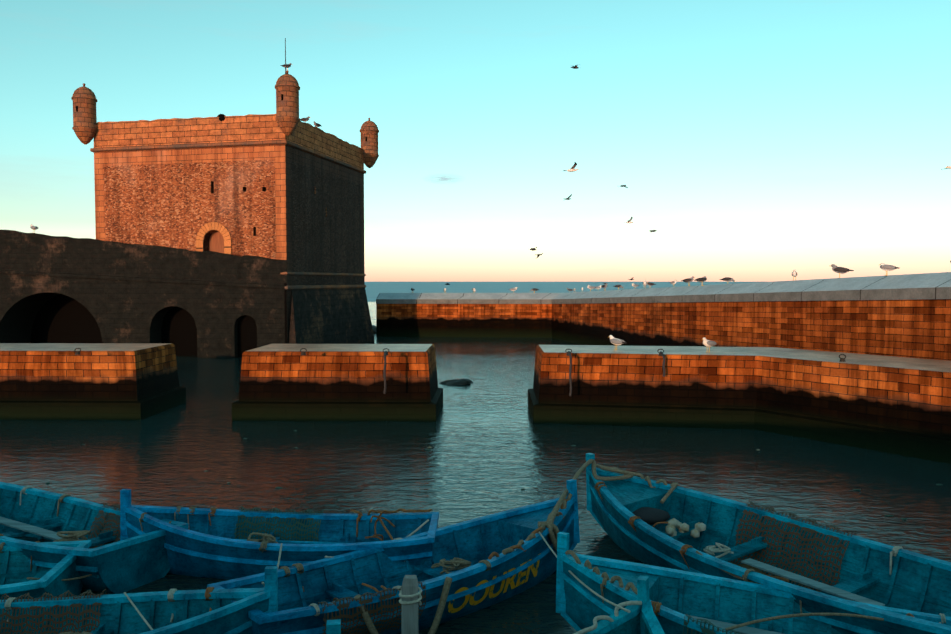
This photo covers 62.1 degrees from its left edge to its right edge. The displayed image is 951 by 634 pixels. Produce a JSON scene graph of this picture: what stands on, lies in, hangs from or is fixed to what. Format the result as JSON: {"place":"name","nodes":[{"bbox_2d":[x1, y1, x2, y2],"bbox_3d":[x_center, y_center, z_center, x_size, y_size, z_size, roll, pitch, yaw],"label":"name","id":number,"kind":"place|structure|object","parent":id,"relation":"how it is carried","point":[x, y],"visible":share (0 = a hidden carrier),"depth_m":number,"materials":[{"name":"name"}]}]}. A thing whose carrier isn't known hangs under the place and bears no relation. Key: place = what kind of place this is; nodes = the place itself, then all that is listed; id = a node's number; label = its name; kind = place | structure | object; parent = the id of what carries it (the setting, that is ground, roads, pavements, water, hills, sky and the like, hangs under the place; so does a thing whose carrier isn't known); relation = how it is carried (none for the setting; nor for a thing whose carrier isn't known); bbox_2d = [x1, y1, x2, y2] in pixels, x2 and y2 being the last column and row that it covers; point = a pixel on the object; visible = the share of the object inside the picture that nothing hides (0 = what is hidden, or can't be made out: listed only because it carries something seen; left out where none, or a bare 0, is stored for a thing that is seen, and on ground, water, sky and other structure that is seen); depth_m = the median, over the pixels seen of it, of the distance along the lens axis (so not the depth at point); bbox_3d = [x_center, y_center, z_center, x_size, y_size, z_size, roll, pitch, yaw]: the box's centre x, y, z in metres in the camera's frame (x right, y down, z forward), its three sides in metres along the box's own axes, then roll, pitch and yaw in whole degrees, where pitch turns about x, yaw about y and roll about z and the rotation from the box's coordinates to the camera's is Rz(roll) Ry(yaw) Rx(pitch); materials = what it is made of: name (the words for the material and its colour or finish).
{"place":"outdoors","nodes":[
{"label":"outdoors","id":0,"kind":"place"},
{"bbox_2d":[436,175,455,180],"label":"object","id":1,"kind":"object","parent":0,"point":[443,178],"depth_m":5964.46,"materials":[{"name":"white"}]},
{"bbox_2d":[0,302,950,633],"bbox_3d":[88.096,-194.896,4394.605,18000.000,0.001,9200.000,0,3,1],"label":"water","id":2,"kind":"structure","parent":0,"point":[482,444],"depth_m":17.90,"materials":[{"name":"blue liquid"}]},
{"bbox_2d":[0,540,90,599],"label":"boat","id":3,"kind":"object","parent":2,"relation":"in","point":[15,571],"visible":0.4,"depth_m":10.23,"materials":[{"name":"blue wood"}]},
{"bbox_2d":[0,343,185,419],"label":"quay","id":4,"kind":"structure","parent":2,"relation":"in","point":[93,381],"depth_m":23.78,"materials":[{"name":"brick"}]},
{"bbox_2d":[0,482,188,593],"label":"boat","id":5,"kind":"object","parent":2,"relation":"on","point":[122,566],"visible":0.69,"depth_m":10.96,"materials":[{"name":"blue wood"}]},
{"bbox_2d":[87,503,119,548],"bbox_3d":[-5.487,3.349,12.027,1.344,0.799,0.685,2,3,30],"label":"fishing net","id":6,"kind":"object","parent":5,"relation":"on","point":[105,521],"visible":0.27,"depth_m":12.29,"materials":[{"name":"brown"}]},
{"bbox_2d":[0,566,277,633],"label":"boat","id":7,"kind":"object","parent":2,"relation":"on","point":[188,609],"visible":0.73,"depth_m":8.83,"materials":[{"name":"blue wood"}]},
{"bbox_2d":[0,589,106,633],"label":"fishing net","id":8,"kind":"object","parent":7,"relation":"on","point":[55,615],"visible":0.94,"depth_m":8.88,"materials":[{"name":"brown fabric"}]},
{"bbox_2d":[0,230,287,357],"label":"arched stone bridge","id":9,"kind":"structure","parent":2,"relation":"in","point":[120,311],"depth_m":42.58,"materials":[{"name":"brown stone"}]},
{"bbox_2d":[0,270,287,342],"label":"ledge","id":10,"kind":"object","parent":9,"relation":"attached to","point":[140,279],"depth_m":42.50,"materials":[{"name":"brown stone"}]},
{"bbox_2d":[30,283,286,356],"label":"archway","id":11,"kind":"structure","parent":9,"relation":"attached to","point":[60,318],"depth_m":45.23,"materials":[{"name":"black"}]},
{"bbox_2d":[120,489,438,578],"bbox_3d":[-2.858,3.205,11.494,4.590,1.380,1.720,0,1,0],"label":"boat","id":12,"kind":"object","parent":2,"relation":"on","point":[201,547],"visible":0.58,"depth_m":11.12,"materials":[{"name":"blue wood"}]},
{"bbox_2d":[120,537,343,543],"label":"oars","id":13,"kind":"object","parent":12,"relation":"on","point":[296,542],"visible":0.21,"depth_m":11.63,"materials":[{"name":"blue wood"}]},
{"bbox_2d":[234,506,323,541],"bbox_3d":[-3.023,3.339,12.074,1.320,0.805,0.633,0,3,-2],"label":"fishing net","id":14,"kind":"object","parent":12,"relation":"on","point":[276,524],"visible":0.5,"depth_m":12.14,"materials":[{"name":"brown"}]},
{"bbox_2d":[0,481,945,623],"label":"rope lashings","id":15,"kind":"object","parent":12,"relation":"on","point":[656,609],"visible":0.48,"depth_m":9.98,"materials":[{"name":"fabric"}]},
{"bbox_2d":[350,464,674,633],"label":"ropes","id":16,"kind":"object","parent":15,"relation":"on","point":[531,536],"visible":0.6,"depth_m":9.81,"materials":[{"name":"fabric"}]},
{"bbox_2d":[288,288,373,343],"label":"tower base","id":17,"kind":"object","parent":2,"relation":"in","point":[332,316],"visible":0.1,"depth_m":47.60,"materials":[{"name":"stone"}]},
{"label":"tower","id":18,"kind":"object","parent":17,"relation":"on","visible":0},
{"bbox_2d":[94,114,284,147],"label":"parapet","id":19,"kind":"structure","parent":18,"relation":"on","point":[248,127],"depth_m":43.37,"materials":[{"name":"stone"}]},
{"bbox_2d":[217,114,224,120],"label":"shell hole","id":20,"kind":"object","parent":19,"relation":"attached to","point":[221,117],"visible":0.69,"depth_m":42.88,"materials":[{"name":"black"}]},
{"bbox_2d":[94,145,286,259],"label":"wall","id":21,"kind":"structure","parent":18,"relation":"attached to","point":[176,198],"depth_m":43.51,"materials":[{"name":"stone"}]},
{"bbox_2d":[196,222,231,253],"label":"arch","id":22,"kind":"structure","parent":21,"relation":"attached to","point":[219,227],"depth_m":43.20,"materials":[{"name":"beige stone"}]},
{"bbox_2d":[90,140,365,173],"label":"cornice molding","id":23,"kind":"structure","parent":18,"relation":"attached to","point":[215,145],"depth_m":43.56,"materials":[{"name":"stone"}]},
{"bbox_2d":[281,272,365,275],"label":"band","id":24,"kind":"object","parent":18,"relation":"attached to","point":[317,274],"visible":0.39,"depth_m":46.71,"materials":[{"name":"stone"}]},
{"bbox_2d":[285,120,363,169],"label":"parapet","id":25,"kind":"structure","parent":18,"relation":"on","point":[310,136],"depth_m":47.43,"materials":[{"name":"stone"}]},
{"bbox_2d":[300,116,310,122],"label":"gull","id":26,"kind":"object","parent":25,"relation":"on","point":[305,119],"visible":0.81,"depth_m":45.15,"materials":[{"name":"grey"}]},
{"bbox_2d":[285,145,364,329],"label":"tower wall","id":27,"kind":"structure","parent":18,"relation":"attached to","point":[324,216],"depth_m":46.94,"materials":[{"name":"stone"}]},
{"bbox_2d":[285,285,365,289],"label":"band","id":28,"kind":"object","parent":18,"relation":"attached to","point":[291,287],"visible":0.36,"depth_m":46.71,"materials":[{"name":"stone"}]},
{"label":"parapet","id":29,"kind":"object","parent":18,"relation":"on","visible":0},
{"bbox_2d":[71,83,96,144],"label":"turret","id":30,"kind":"object","parent":29,"relation":"on","point":[84,99],"visible":1,"depth_m":43.95,"materials":[{"name":"stone"}]},
{"bbox_2d":[275,38,299,135],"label":"turret","id":31,"kind":"object","parent":29,"relation":"on","point":[287,88],"visible":1,"depth_m":41.24,"materials":[{"name":"stone"}]},
{"bbox_2d":[280,63,291,69],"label":"gull","id":32,"kind":"object","parent":31,"relation":"attached to","point":[287,66],"visible":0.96,"depth_m":41.54,"materials":[{"name":"grey"}]},
{"bbox_2d":[360,118,378,167],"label":"turret","id":33,"kind":"object","parent":29,"relation":"on","point":[369,130],"visible":0.92,"depth_m":53.25,"materials":[{"name":"stone"}]},
{"bbox_2d":[326,619,340,633],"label":"boat","id":34,"kind":"object","parent":2,"relation":"on","point":[333,626],"visible":1,"depth_m":6.90,"materials":[{"name":"blue wood"}]},
{"bbox_2d":[232,344,442,421],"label":"quay","id":35,"kind":"structure","parent":2,"relation":"in","point":[316,382],"depth_m":23.57,"materials":[{"name":"brick"}]},
{"bbox_2d":[207,479,579,633],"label":"boat","id":36,"kind":"object","parent":2,"relation":"on","point":[474,542],"visible":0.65,"depth_m":10.24,"materials":[{"name":"blue wood"}]},
{"bbox_2d":[318,581,425,633],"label":"fishing net","id":37,"kind":"object","parent":36,"relation":"on","point":[364,602],"visible":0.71,"depth_m":8.67,"materials":[{"name":"brown"}]},
{"bbox_2d":[53,530,733,633],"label":"rope coils","id":38,"kind":"object","parent":36,"relation":"on","point":[457,563],"visible":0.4,"depth_m":10.99,"materials":[{"name":"beige fabric"}]},
{"bbox_2d":[27,459,883,633],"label":"ropes","id":39,"kind":"object","parent":36,"relation":"attached to","point":[550,525],"visible":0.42,"depth_m":9.16,"materials":[{"name":"fabric"}]},
{"bbox_2d":[448,554,539,612],"bbox_3d":[0.292,3.377,9.982,0.172,0.368,1.699,3,4,44],"label":"boat lettering","id":40,"kind":"object","parent":36,"relation":"on","point":[472,601],"visible":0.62,"depth_m":9.93,"materials":[{"name":"yellow paint"}]},
{"bbox_2d":[399,575,421,633],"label":"mooring post","id":41,"kind":"object","parent":2,"relation":"in","point":[409,599],"visible":1,"depth_m":7.66,"materials":[{"name":"grey wood"}]},
{"bbox_2d":[440,378,470,384],"bbox_3d":[-0.932,2.858,32.132,1.592,0.688,1.004,-11,6,12],"label":"rock","id":42,"kind":"object","parent":2,"relation":"in","point":[464,381],"visible":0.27,"depth_m":31.78,"materials":[{"name":"black stone"}]},
{"bbox_2d":[46,430,942,519],"bbox_3d":[0.647,3.358,17.432,21.493,0.024,8.791,0,3,1],"label":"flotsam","id":43,"kind":"object","parent":2,"relation":"on","point":[523,488],"visible":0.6,"depth_m":16.23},
{"bbox_2d":[584,575,664,633],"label":"boat","id":44,"kind":"object","parent":2,"relation":"on","point":[640,619],"visible":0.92,"depth_m":7.80,"materials":[{"name":"blue wood"}]},
{"bbox_2d":[376,272,950,360],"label":"sea wall","id":45,"kind":"structure","parent":2,"relation":"in","point":[907,315],"depth_m":33.87,"materials":[{"name":"brick"}]},
{"bbox_2d":[681,276,694,285],"bbox_3d":[10.373,-1.752,38.527,0.735,0.467,0.216,2,3,39],"label":"gull","id":46,"kind":"object","parent":45,"relation":"on","point":[689,280],"visible":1,"depth_m":38.42,"materials":[{"name":"grey"}]},
{"bbox_2d":[694,276,706,285],"bbox_3d":[10.591,-1.696,37.144,0.702,0.446,0.226,-1,3,-12],"label":"gull","id":47,"kind":"object","parent":45,"relation":"on","point":[703,279],"visible":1,"depth_m":37.08,"materials":[{"name":"grey"}]},
{"bbox_2d":[720,277,734,281],"bbox_3d":[11.235,-1.612,35.216,0.683,0.330,0.191,1,3,27],"label":"gull","id":48,"kind":"object","parent":45,"relation":"on","point":[728,279],"visible":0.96,"depth_m":35.12,"materials":[{"name":"grey"}]},
{"bbox_2d":[792,269,796,279],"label":"gull","id":49,"kind":"object","parent":45,"relation":"on","point":[794,273],"visible":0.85,"depth_m":30.46,"materials":[{"name":"white"}]},
{"bbox_2d":[831,264,853,277],"bbox_3d":[12.966,-1.625,27.974,0.805,0.512,0.237,1,3,24],"label":"gull","id":50,"kind":"object","parent":45,"relation":"on","point":[839,270],"visible":0.9,"depth_m":27.91,"materials":[{"name":"grey"}]},
{"bbox_2d":[880,263,898,275],"bbox_3d":[13.032,-1.505,24.860,0.202,0.399,0.627,-2,4,-42],"label":"gull","id":51,"kind":"object","parent":45,"relation":"on","point":[885,267],"visible":1,"depth_m":24.84,"materials":[{"name":"white"}]},
{"bbox_2d":[528,345,950,463],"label":"quay","id":52,"kind":"structure","parent":2,"relation":"in","point":[894,405],"depth_m":22.21,"materials":[{"name":"brick"}]},
{"bbox_2d":[74,348,845,395],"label":"quay fittings","id":53,"kind":"object","parent":52,"relation":"on","point":[567,354],"visible":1,"depth_m":22.08,"materials":[{"name":"black metal"}]},
{"bbox_2d":[609,335,625,349],"bbox_3d":[4.322,0.786,24.087,0.209,0.451,0.710,-2,4,-42],"label":"gull","id":54,"kind":"object","parent":52,"relation":"on","point":[615,341],"visible":1,"depth_m":24.04,"materials":[{"name":"white"}]},
{"bbox_2d":[702,337,716,351],"bbox_3d":[6.930,0.818,23.400,0.710,0.451,0.209,-2,3,-37],"label":"gull","id":55,"kind":"object","parent":52,"relation":"on","point":[707,343],"visible":0.98,"depth_m":23.27,"materials":[{"name":"white"}]},
{"bbox_2d":[556,532,950,633],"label":"boat","id":56,"kind":"object","parent":2,"relation":"on","point":[677,594],"visible":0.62,"depth_m":9.21,"materials":[{"name":"blue wood"}]},
{"bbox_2d":[683,613,741,633],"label":"fishing net","id":57,"kind":"object","parent":56,"relation":"on","point":[705,630],"visible":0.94,"depth_m":7.87,"materials":[{"name":"teal fabric"}]},
{"bbox_2d":[586,453,950,633],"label":"boat","id":58,"kind":"object","parent":2,"relation":"on","point":[915,581],"visible":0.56,"depth_m":10.61,"materials":[{"name":"blue wood"}]},
{"bbox_2d":[0,517,884,633],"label":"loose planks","id":59,"kind":"object","parent":58,"relation":"on","point":[832,590],"visible":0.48,"depth_m":9.97,"materials":[{"name":"wood"}]},
{"bbox_2d":[333,510,913,616],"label":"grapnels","id":60,"kind":"object","parent":59,"relation":"on","point":[379,518],"visible":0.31,"depth_m":11.75,"materials":[{"name":"metal"}]},
{"bbox_2d":[632,507,705,537],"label":"fishing floats","id":61,"kind":"object","parent":58,"relation":"on","point":[650,516],"visible":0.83,"depth_m":12.02,"materials":[{"name":"grey plastic"}]},
{"bbox_2d":[730,501,855,591],"bbox_3d":[4.389,3.282,11.148,0.702,0.944,1.668,-2,3,-37],"label":"fishing net","id":62,"kind":"object","parent":58,"relation":"on","point":[770,536],"visible":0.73,"depth_m":11.12,"materials":[{"name":"brown"}]},
{"bbox_2d":[0,0,950,281],"label":"sky","id":63,"kind":"structure","parent":0,"point":[758,140],"materials":[{"name":"blue"}]},
{"bbox_2d":[365,282,755,301],"bbox_3d":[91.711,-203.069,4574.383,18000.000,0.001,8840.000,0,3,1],"label":"open sea","id":64,"kind":"structure","parent":0,"point":[373,290],"depth_m":619.71,"materials":[{"name":"blue liquid"}]},
{"bbox_2d":[563,162,578,171],"bbox_3d":[4.535,-7.013,37.445,0.811,0.266,1.564,-5,-4,-8],"label":"gull","id":65,"kind":"object","parent":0,"point":[571,169],"visible":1,"depth_m":37.37,"materials":[{"name":"white"}]},
{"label":"jerrycans","id":66,"kind":"object","parent":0,"visible":0},
{"bbox_2d":[728,561,846,599],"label":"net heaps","id":67,"kind":"object","parent":66,"relation":"on","point":[746,566],"visible":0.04,"depth_m":11.13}
]}

